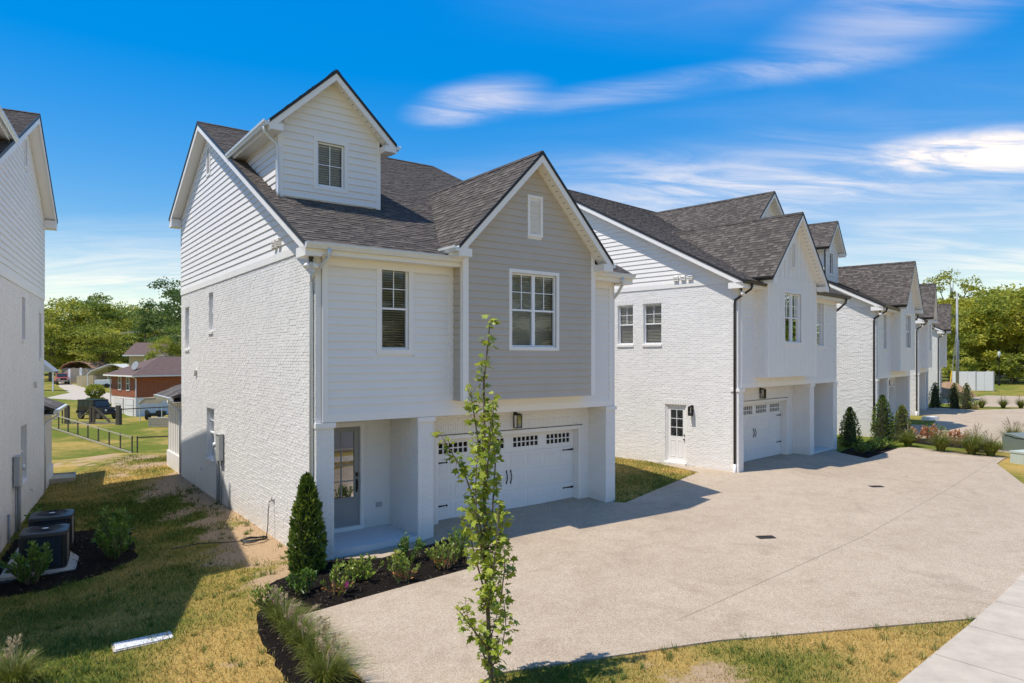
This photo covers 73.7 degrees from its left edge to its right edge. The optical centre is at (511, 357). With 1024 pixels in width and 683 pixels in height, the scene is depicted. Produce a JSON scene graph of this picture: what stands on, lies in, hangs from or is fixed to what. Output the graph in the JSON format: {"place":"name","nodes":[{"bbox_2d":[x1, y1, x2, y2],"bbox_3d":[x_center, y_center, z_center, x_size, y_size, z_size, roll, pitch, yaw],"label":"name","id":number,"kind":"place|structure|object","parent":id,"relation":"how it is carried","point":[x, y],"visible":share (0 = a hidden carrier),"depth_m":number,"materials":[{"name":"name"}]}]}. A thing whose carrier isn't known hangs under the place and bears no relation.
{"place":"outdoors","nodes":[
{"label":"outdoors","id":0,"kind":"place"},
{"bbox_2d":[0,634,61,682],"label":"ornamental grass","id":1,"kind":"object","parent":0,"point":[17,674],"depth_m":9.27,"materials":[{"name":"plant"}]},
{"bbox_2d":[148,417,167,426],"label":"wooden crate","id":2,"kind":"object","parent":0,"point":[157,421],"visible":0.64,"depth_m":57.60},
{"bbox_2d":[0,359,1023,682],"bbox_3d":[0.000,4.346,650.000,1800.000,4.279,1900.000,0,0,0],"label":"ground","id":3,"kind":"structure","parent":0,"point":[72,453],"depth_m":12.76,"materials":[{"name":"plant"}]},
{"bbox_2d":[0,106,67,552],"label":"townhouse","id":4,"kind":"structure","parent":3,"relation":"on","point":[28,218],"depth_m":19.26,"materials":[{"name":"brick"}]},
{"bbox_2d":[44,360,59,390],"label":"neighbour porch","id":5,"kind":"object","parent":3,"relation":"on","point":[48,367],"visible":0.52,"depth_m":95.00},
{"bbox_2d":[49,472,75,484],"bbox_3d":[-17.314,4.660,25.561,1.650,0.420,1.500,0,0,-32],"label":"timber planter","id":6,"kind":"object","parent":3,"relation":"on","point":[64,477],"visible":0.38,"depth_m":25.39,"materials":[{"name":"grey wood"}]},
{"bbox_2d":[44,318,82,380],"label":"tree","id":7,"kind":"object","parent":3,"relation":"on","point":[59,349],"visible":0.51,"depth_m":116.93,"materials":[{"name":"green plant"}]},
{"bbox_2d":[0,529,137,597],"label":"mulch bed","id":8,"kind":"object","parent":3,"relation":"on","point":[94,556],"visible":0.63,"depth_m":14.93,"materials":[{"name":"black wood"}]},
{"bbox_2d":[0,538,52,584],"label":"shrub","id":9,"kind":"object","parent":8,"relation":"on","point":[40,563],"visible":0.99,"depth_m":13.88,"materials":[{"name":"green plant"}]},
{"bbox_2d":[0,547,78,580],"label":"equipment pad","id":10,"kind":"object","parent":8,"relation":"on","point":[72,563],"visible":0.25,"depth_m":14.65,"materials":[{"name":"concrete"}]},
{"bbox_2d":[19,523,69,571],"bbox_3d":[-10.220,4.146,14.950,0.860,0.834,0.860,0,0,-29],"label":"condenser unit","id":11,"kind":"object","parent":10,"relation":"on","point":[57,536],"visible":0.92,"depth_m":14.71,"materials":[{"name":"black metal"}]},
{"bbox_2d":[28,509,74,548],"bbox_3d":[-10.980,4.115,16.300,0.860,0.834,0.860,0,0,-29],"label":"condenser unit","id":12,"kind":"object","parent":10,"relation":"on","point":[51,517],"visible":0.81,"depth_m":16.10,"materials":[{"name":"black metal"}]},
{"bbox_2d":[91,519,136,559],"bbox_3d":[-8.952,4.083,15.345,0.889,1.004,1.019,0,0,-31],"label":"shrub","id":13,"kind":"object","parent":8,"relation":"on","point":[121,534],"visible":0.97,"depth_m":15.26,"materials":[{"name":"green plant"}]},
{"bbox_2d":[98,505,134,541],"bbox_3d":[-9.565,4.039,16.590,0.922,1.022,0.775,0,0,29],"label":"shrub","id":14,"kind":"object","parent":8,"relation":"on","point":[118,515],"visible":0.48,"depth_m":16.59,"materials":[{"name":"green plant"}]},
{"bbox_2d":[0,529,467,682],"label":"mulch chips","id":15,"kind":"object","parent":8,"relation":"on","point":[263,605],"visible":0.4,"depth_m":13.67,"materials":[{"name":"brown wood"}]},
{"bbox_2d":[47,382,111,402],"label":"lane","id":16,"kind":"structure","parent":3,"relation":"on","point":[76,392],"depth_m":89.36,"materials":[{"name":"concrete"}]},
{"bbox_2d":[54,373,69,384],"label":"pickup truck","id":17,"kind":"object","parent":16,"relation":"on","point":[64,377],"visible":0.9,"depth_m":109.20,"materials":[{"name":"red paint"}]},
{"bbox_2d":[44,296,124,363],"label":"tree","id":18,"kind":"object","parent":3,"relation":"on","point":[56,312],"visible":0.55,"depth_m":120.63,"materials":[{"name":"green plant"}]},
{"bbox_2d":[59,361,109,383],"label":"shed","id":19,"kind":"structure","parent":3,"relation":"on","point":[73,370],"depth_m":112.28,"materials":[{"name":"metal"}]},
{"bbox_2d":[77,375,106,385],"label":"plank fence","id":20,"kind":"object","parent":3,"relation":"on","point":[81,380],"visible":0.43,"depth_m":106.01,"materials":[{"name":"beige wood"}]},
{"bbox_2d":[64,405,120,424],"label":"timber gate","id":21,"kind":"structure","parent":3,"relation":"on","point":[92,410],"depth_m":57.93,"materials":[{"name":"brown wood"}]},
{"bbox_2d":[52,415,132,452],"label":"rail fence","id":22,"kind":"object","parent":3,"relation":"on","point":[87,438],"visible":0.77,"depth_m":48.79,"materials":[{"name":"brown wood"}]},
{"bbox_2d":[44,292,143,360],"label":"tree","id":23,"kind":"object","parent":3,"relation":"on","point":[91,299],"visible":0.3,"depth_m":124.57,"materials":[{"name":"green plant"}]},
{"bbox_2d":[76,399,114,418],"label":"off road car","id":24,"kind":"object","parent":3,"relation":"on","point":[103,406],"visible":0.69,"depth_m":65.59,"materials":[{"name":"black paint"}]},
{"bbox_2d":[84,384,108,401],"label":"topiary","id":25,"kind":"object","parent":3,"relation":"on","point":[89,390],"visible":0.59,"depth_m":71.63,"materials":[{"name":"green plant"}]},
{"bbox_2d":[65,324,136,368],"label":"tree","id":26,"kind":"object","parent":3,"relation":"on","point":[109,351],"visible":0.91,"depth_m":114.59,"materials":[{"name":"green plant"}]},
{"bbox_2d":[87,364,128,385],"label":"carport","id":27,"kind":"object","parent":3,"relation":"on","point":[102,370],"visible":0.35,"depth_m":105.53,"materials":[{"name":"white metal"}]},
{"bbox_2d":[101,326,153,363],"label":"tree","id":28,"kind":"object","parent":3,"relation":"on","point":[129,344],"visible":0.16,"depth_m":125.96,"materials":[{"name":"green plant"}]},
{"bbox_2d":[107,312,171,344],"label":"tree","id":29,"kind":"object","parent":3,"relation":"on","point":[129,323],"visible":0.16,"depth_m":133.67,"materials":[{"name":"green plant"}]},
{"bbox_2d":[103,356,180,416],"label":"brick house","id":30,"kind":"structure","parent":3,"relation":"on","point":[133,384],"depth_m":71.81,"materials":[{"name":"brick"}]},
{"bbox_2d":[125,398,133,415],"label":"garage door","id":31,"kind":"structure","parent":30,"relation":"in","point":[129,403],"depth_m":71.05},
{"bbox_2d":[112,631,172,653],"bbox_3d":[-5.780,4.500,10.720,0.860,0.134,0.360,0,0,-36],"label":"white downspout pipe","id":32,"kind":"object","parent":3,"relation":"on","point":[121,646],"visible":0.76,"depth_m":10.63,"materials":[{"name":"plastic"}]},
{"bbox_2d":[122,337,176,365],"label":"yellow house","id":33,"kind":"structure","parent":3,"relation":"on","point":[134,352],"depth_m":100.56,"materials":[{"name":"beige brick"}]},
{"bbox_2d":[138,397,161,420],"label":"canopy","id":34,"kind":"object","parent":3,"relation":"on","point":[150,400],"visible":0.36,"depth_m":61.95,"materials":[{"name":"metal"}]},
{"bbox_2d":[130,287,180,342],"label":"tree","id":35,"kind":"object","parent":3,"relation":"on","point":[146,318],"visible":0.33,"depth_m":115.25,"materials":[{"name":"green plant"}]},
{"bbox_2d":[142,335,180,359],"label":"tree","id":36,"kind":"object","parent":3,"relation":"on","point":[157,346],"visible":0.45,"depth_m":96.19,"materials":[{"name":"green plant"}]},
{"bbox_2d":[144,276,181,342],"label":"tree","id":37,"kind":"object","parent":3,"relation":"on","point":[174,293],"visible":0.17,"depth_m":110.25,"materials":[{"name":"green plant"}]},
{"bbox_2d":[160,322,180,356],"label":"tree","id":38,"kind":"object","parent":3,"relation":"on","point":[171,329],"visible":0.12,"depth_m":97.82,"materials":[{"name":"green plant"}]},
{"bbox_2d":[171,504,269,549],"bbox_3d":[-6.725,3.913,15.823,2.111,0.835,0.450,0,0,-24],"label":"garden hose","id":39,"kind":"object","parent":3,"relation":"on","point":[252,540],"visible":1,"depth_m":15.96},
{"bbox_2d":[256,538,469,682],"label":"mulch bed","id":40,"kind":"object","parent":3,"relation":"on","point":[312,596],"visible":0.45,"depth_m":12.59,"materials":[{"name":"brown wood"}]},
{"bbox_2d":[250,582,283,608],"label":"shrub","id":41,"kind":"object","parent":40,"relation":"on","point":[260,602],"visible":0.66,"depth_m":11.88,"materials":[{"name":"green plant"}]},
{"bbox_2d":[256,584,312,621],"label":"ornamental grass","id":42,"kind":"object","parent":40,"relation":"on","point":[270,606],"depth_m":11.41,"materials":[{"name":"plant"}]},
{"bbox_2d":[263,593,320,631],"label":"ornamental grass","id":43,"kind":"object","parent":40,"relation":"on","point":[278,616],"depth_m":10.97,"materials":[{"name":"plant"}]},
{"bbox_2d":[285,566,318,594],"bbox_3d":[-3.830,4.116,12.460,0.619,0.570,0.636,0,0,-20],"label":"shrub","id":44,"kind":"object","parent":40,"relation":"on","point":[303,582],"visible":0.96,"depth_m":12.49,"materials":[{"name":"green plant"}]},
{"bbox_2d":[284,471,327,575],"bbox_3d":[-4.117,3.346,13.719,0.874,2.121,0.884,0,0,0],"label":"arborvitae","id":45,"kind":"object","parent":40,"relation":"on","point":[306,524],"visible":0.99,"depth_m":13.55,"materials":[{"name":"green plant"}]},
{"bbox_2d":[275,603,338,644],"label":"ornamental grass","id":46,"kind":"object","parent":40,"relation":"on","point":[291,622],"depth_m":10.52,"materials":[{"name":"plant"}]},
{"bbox_2d":[280,613,360,657],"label":"ornamental grass","id":47,"kind":"object","parent":40,"relation":"on","point":[303,635],"depth_m":10.07,"materials":[{"name":"plant"}]},
{"bbox_2d":[292,619,366,672],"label":"ornamental grass","id":48,"kind":"object","parent":40,"relation":"on","point":[310,648],"depth_m":9.59,"materials":[{"name":"plant"}]},
{"bbox_2d":[289,632,386,682],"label":"ornamental grass","id":49,"kind":"object","parent":40,"relation":"on","point":[326,674],"depth_m":9.07,"materials":[{"name":"plant"}]},
{"bbox_2d":[320,558,358,595],"bbox_3d":[-3.118,4.011,12.447,0.624,0.757,0.627,0,0,0],"label":"shrub","id":50,"kind":"object","parent":40,"relation":"on","point":[334,578],"visible":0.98,"depth_m":12.40,"materials":[{"name":"green plant"}]},
{"bbox_2d":[343,553,384,580],"bbox_3d":[-2.809,4.066,13.175,0.745,0.586,0.750,0,0,-41],"label":"shrub","id":51,"kind":"object","parent":40,"relation":"on","point":[368,568],"visible":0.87,"depth_m":13.13,"materials":[{"name":"green plant"}]},
{"bbox_2d":[386,549,420,582],"bbox_3d":[-2.071,3.993,13.119,0.678,0.725,0.568,0,0,0],"label":"shrub","id":52,"kind":"object","parent":40,"relation":"on","point":[398,562],"visible":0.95,"depth_m":12.99,"materials":[{"name":"green plant"}]},
{"bbox_2d":[393,532,425,561],"bbox_3d":[-2.127,3.968,14.183,0.586,0.701,0.702,0,0,26],"label":"shrub","id":53,"kind":"object","parent":40,"relation":"on","point":[404,543],"visible":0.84,"depth_m":14.15,"materials":[{"name":"green plant"}]},
{"bbox_2d":[424,535,460,569],"bbox_3d":[-1.403,3.945,13.809,0.709,0.763,0.575,0,0,-43],"label":"shrub","id":54,"kind":"object","parent":40,"relation":"on","point":[436,560],"visible":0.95,"depth_m":13.72,"materials":[{"name":"green plant"}]},
{"bbox_2d":[442,526,469,558],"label":"shrub","id":55,"kind":"object","parent":40,"relation":"on","point":[460,545],"visible":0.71,"depth_m":14.35,"materials":[{"name":"green plant"}]},
{"bbox_2d":[153,69,635,560],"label":"townhouse","id":56,"kind":"structure","parent":3,"relation":"on","point":[347,282],"depth_m":16.97,"materials":[{"name":"brick"}]},
{"bbox_2d":[205,408,213,463],"bbox_3d":[-9.441,2.441,21.597,0.275,1.683,1.014,0,0,-36],"label":"window","id":57,"kind":"structure","parent":56,"relation":"in","point":[211,410],"depth_m":21.87,"materials":[{"name":"plastic"}]},
{"bbox_2d":[313,136,347,193],"bbox_3d":[-4.552,-4.775,17.043,0.900,1.290,0.208,0,0,-36],"label":"window","id":58,"kind":"structure","parent":56,"relation":"in","point":[343,146],"depth_m":17.07,"materials":[{"name":"plastic"}]},
{"bbox_2d":[334,422,364,532],"bbox_3d":[-4.026,2.815,16.093,1.100,2.550,0.170,0,0,-37],"label":"front door","id":59,"kind":"structure","parent":56,"relation":"in","point":[349,512],"depth_m":16.27,"materials":[{"name":"grey paint"}]},
{"bbox_2d":[376,269,413,354],"bbox_3d":[-2.665,-1.090,15.333,0.910,2.050,0.213,0,0,-36],"label":"window","id":60,"kind":"structure","parent":56,"relation":"in","point":[409,276],"depth_m":15.40,"materials":[{"name":"plastic"}]},
{"bbox_2d":[437,425,580,523],"bbox_3d":[-0.162,2.865,18.437,4.736,2.850,0.740,0,0,-36],"label":"garage door","id":61,"kind":"structure","parent":56,"relation":"in","point":[538,467],"depth_m":18.62,"materials":[{"name":"white paint"}]},
{"bbox_2d":[509,268,558,350],"bbox_3d":[0.512,-1.170,17.123,1.590,1.990,0.213,0,0,-37],"label":"window","id":62,"kind":"structure","parent":56,"relation":"in","point":[530,274],"depth_m":17.11,"materials":[{"name":"plastic"}]},
{"bbox_2d":[430,314,520,682],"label":"maple tree","id":63,"kind":"object","parent":3,"relation":"on","point":[486,642],"visible":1,"depth_m":8.81,"materials":[{"name":"green plant"}]},
{"bbox_2d":[568,189,851,472],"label":"townhouse","id":64,"kind":"structure","parent":3,"relation":"on","point":[726,310],"depth_m":25.87,"materials":[{"name":"brick"}]},
{"bbox_2d":[617,305,632,346],"bbox_3d":[4.539,-1.239,27.012,0.275,1.643,0.794,0,0,-44],"label":"window","id":65,"kind":"structure","parent":64,"relation":"in","point":[626,306],"depth_m":27.12,"materials":[{"name":"plastic"}]},
{"bbox_2d":[642,303,661,346],"bbox_3d":[5.414,-1.239,26.103,0.275,1.643,0.874,0,0,-44],"label":"window","id":66,"kind":"structure","parent":64,"relation":"in","point":[656,304],"depth_m":26.24,"materials":[{"name":"plastic"}]},
{"bbox_2d":[664,404,685,465],"bbox_3d":[6.089,2.855,25.322,0.250,2.230,0.920,0,0,-44],"label":"side door","id":67,"kind":"structure","parent":64,"relation":"in","point":[675,445],"depth_m":25.36,"materials":[{"name":"white paint"}]},
{"bbox_2d":[744,398,786,461],"bbox_3d":[9.382,2.812,26.223,4.736,2.357,0.300,0,0,-44],"label":"garage door","id":68,"kind":"structure","parent":64,"relation":"in","point":[765,421],"depth_m":26.90,"materials":[{"name":"white paint"}]},
{"bbox_2d":[784,290,802,344],"bbox_3d":[10.442,-1.470,25.472,1.590,1.990,0.133,0,0,-44],"label":"window","id":69,"kind":"structure","parent":64,"relation":"in","point":[792,305],"depth_m":25.62,"materials":[{"name":"glass"}]},
{"bbox_2d":[817,303,824,348],"bbox_3d":[12.705,-1.390,28.340,0.910,2.050,0.213,0,0,-44],"label":"window","id":70,"kind":"structure","parent":64,"relation":"in","point":[819,306],"depth_m":28.51,"materials":[{"name":"plastic"}]},
{"bbox_2d":[808,221,923,436],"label":"townhouse","id":71,"kind":"structure","parent":3,"relation":"on","point":[878,314],"depth_m":36.19,"materials":[{"name":"brick"}]},
{"bbox_2d":[883,315,886,350],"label":"window","id":72,"kind":"structure","parent":71,"relation":"in","point":[884,316],"depth_m":35.89,"materials":[{"name":"plastic"}]},
{"bbox_2d":[889,385,893,420],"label":"garage door","id":73,"kind":"structure","parent":71,"relation":"in","point":[891,388],"depth_m":40.92,"materials":[{"name":"white paint"}]},
{"bbox_2d":[905,313,910,348],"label":"window","id":74,"kind":"structure","parent":71,"relation":"in","point":[908,318],"depth_m":38.68,"materials":[{"name":"plastic"}]},
{"bbox_2d":[840,446,896,457],"bbox_3d":[14.891,3.985,28.848,1.481,0.082,4.230,0,0,43],"label":"mulch bed","id":75,"kind":"object","parent":3,"relation":"on","point":[853,452],"visible":0.56,"depth_m":28.41,"materials":[{"name":"brown soil"}]},
{"bbox_2d":[838,407,862,446],"bbox_3d":[15.071,3.117,30.394,1.011,1.903,1.019,0,0,28],"label":"arborvitae","id":76,"kind":"object","parent":75,"relation":"on","point":[849,423],"visible":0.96,"depth_m":30.25,"materials":[{"name":"green plant"}]},
{"bbox_2d":[870,394,894,440],"bbox_3d":[17.792,2.930,32.795,1.211,2.336,1.167,0,0,0],"label":"arborvitae","id":77,"kind":"object","parent":3,"relation":"on","point":[882,422],"visible":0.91,"depth_m":32.62,"materials":[{"name":"green plant"}]},
{"bbox_2d":[910,283,937,415],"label":"townhouse","id":78,"kind":"structure","parent":3,"relation":"on","point":[926,320],"depth_m":47.88,"materials":[{"name":"paint"}]},
{"bbox_2d":[928,304,950,403],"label":"townhouse","id":79,"kind":"structure","parent":3,"relation":"on","point":[941,329],"depth_m":62.80,"materials":[{"name":"paint"}]},
{"bbox_2d":[921,427,957,451],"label":"ornamental grass","id":80,"kind":"object","parent":3,"relation":"on","point":[940,443],"depth_m":28.77,"materials":[{"name":"plant"}]},
{"bbox_2d":[890,438,1000,449],"bbox_3d":[19.931,4.013,31.969,2.492,0.070,5.072,0,0,-24],"label":"mulch bed","id":81,"kind":"object","parent":3,"relation":"on","point":[927,442],"visible":0.15,"depth_m":31.60,"materials":[{"name":"brown soil"}]},
{"bbox_2d":[891,405,913,441],"bbox_3d":[18.455,3.153,32.288,1.018,1.893,0.995,0,0,0],"label":"arborvitae","id":82,"kind":"object","parent":81,"relation":"on","point":[901,421],"visible":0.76,"depth_m":32.17,"materials":[{"name":"green plant"}]},
{"bbox_2d":[942,428,967,444],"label":"shrub","id":83,"kind":"object","parent":81,"relation":"on","point":[957,434],"visible":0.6,"depth_m":31.13,"materials":[{"name":"pink plant"}]},
{"bbox_2d":[922,269,984,372],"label":"tree","id":84,"kind":"object","parent":3,"relation":"on","point":[971,288],"visible":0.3,"depth_m":116.89,"materials":[{"name":"green plant"}]},
{"bbox_2d":[928,407,978,409],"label":"mulch bed","id":85,"kind":"object","parent":3,"relation":"on","point":[953,408],"visible":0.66,"depth_m":53.86,"materials":[{"name":"brown soil"}]},
{"bbox_2d":[928,382,944,407],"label":"arborvitae","id":86,"kind":"object","parent":85,"relation":"on","point":[935,400],"visible":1,"depth_m":54.81,"materials":[{"name":"green plant"}]},
{"bbox_2d":[947,383,961,407],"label":"arborvitae","id":87,"kind":"object","parent":85,"relation":"on","point":[954,401],"visible":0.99,"depth_m":54.13,"materials":[{"name":"green plant"}]},
{"bbox_2d":[959,383,973,408],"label":"arborvitae","id":88,"kind":"object","parent":85,"relation":"on","point":[966,397],"visible":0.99,"depth_m":53.45,"materials":[{"name":"green plant"}]},
{"bbox_2d":[950,292,958,383],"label":"utility pole","id":89,"kind":"object","parent":3,"relation":"on","point":[956,346],"visible":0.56,"depth_m":75.90,"materials":[{"name":"grey wood"}]},
{"bbox_2d":[942,381,977,397],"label":"soil heap","id":90,"kind":"object","parent":3,"relation":"on","point":[946,385],"visible":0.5,"depth_m":70.87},
{"bbox_2d":[942,356,981,381],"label":"bush","id":91,"kind":"object","parent":3,"relation":"on","point":[948,368],"visible":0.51,"depth_m":94.17,"materials":[{"name":"green plant"}]},
{"bbox_2d":[939,302,985,361],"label":"tree","id":92,"kind":"object","parent":3,"relation":"on","point":[963,353],"visible":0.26,"depth_m":97.62,"materials":[{"name":"green plant"}]},
{"bbox_2d":[952,371,993,390],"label":"refuse enclosure","id":93,"kind":"object","parent":3,"relation":"on","point":[979,381],"visible":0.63,"depth_m":78.82,"materials":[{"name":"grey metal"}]},
{"bbox_2d":[937,297,1008,358],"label":"tree","id":94,"kind":"object","parent":3,"relation":"on","point":[964,301],"visible":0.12,"depth_m":104.47,"materials":[{"name":"green plant"}]},
{"bbox_2d":[950,287,1023,353],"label":"tree","id":95,"kind":"object","parent":3,"relation":"on","point":[1001,306],"visible":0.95,"depth_m":98.95,"materials":[{"name":"green plant"}]},
{"bbox_2d":[966,430,1008,455],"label":"ornamental grass","id":96,"kind":"object","parent":3,"relation":"on","point":[991,450],"depth_m":27.47,"materials":[{"name":"plant"}]},
{"bbox_2d":[955,286,1023,381],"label":"tree","id":97,"kind":"object","parent":3,"relation":"on","point":[1012,334],"visible":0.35,"depth_m":101.69,"materials":[{"name":"green leaf"},{"name":"bark"}]},
{"bbox_2d":[955,350,1023,374],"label":"bush","id":98,"kind":"object","parent":3,"relation":"on","point":[973,356],"visible":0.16,"depth_m":102.59,"materials":[{"name":"green plant"}]},
{"bbox_2d":[972,350,1023,383],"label":"bush","id":99,"kind":"object","parent":3,"relation":"on","point":[993,363],"visible":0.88,"depth_m":96.08,"materials":[{"name":"green plant"}]},
{"bbox_2d":[981,283,1023,369],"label":"tree","id":100,"kind":"object","parent":3,"relation":"on","point":[1003,290],"visible":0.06,"depth_m":128.06,"materials":[{"name":"green plant"}]},
{"bbox_2d":[998,432,1023,452],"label":"utility cabinet","id":101,"kind":"object","parent":3,"relation":"on","point":[1013,441],"visible":0.69,"depth_m":28.57,"materials":[{"name":"metal"}]},
{"bbox_2d":[1009,450,1023,464],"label":"utility pedestal","id":102,"kind":"object","parent":3,"relation":"on","point":[1016,456],"visible":1,"depth_m":25.77,"materials":[{"name":"grey metal"}]},
{"bbox_2d":[0,0,1023,326],"label":"sky","id":103,"kind":"structure","parent":0,"point":[897,123],"materials":[{"name":"blue"}]},
{"bbox_2d":[301,447,1023,682],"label":"driveway","id":104,"kind":"structure","parent":0,"point":[922,536],"depth_m":13.73,"materials":[{"name":"concrete"}]},
{"bbox_2d":[890,426,923,446],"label":"ornamental grass","id":105,"kind":"object","parent":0,"point":[907,439],"depth_m":30.48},
{"bbox_2d":[890,408,1023,443],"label":"driveway","id":106,"kind":"structure","parent":0,"point":[963,419],"depth_m":43.85,"materials":[{"name":"concrete"}]},
{"bbox_2d":[898,573,1023,682],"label":"sidewalk","id":107,"kind":"structure","parent":0,"point":[987,646],"depth_m":9.83,"materials":[{"name":"concrete"}]},
{"bbox_2d":[951,429,998,454],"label":"ornamental grass","id":108,"kind":"object","parent":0,"point":[970,448],"depth_m":27.91,"materials":[{"name":"plant"}]},
{"bbox_2d":[941,395,1023,406],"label":"driveway","id":109,"kind":"structure","parent":0,"point":[991,399],"depth_m":65.53,"materials":[{"name":"concrete"}]},
{"bbox_2d":[995,418,1023,438],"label":"ornamental grass","id":110,"kind":"object","parent":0,"point":[1015,430],"depth_m":30.26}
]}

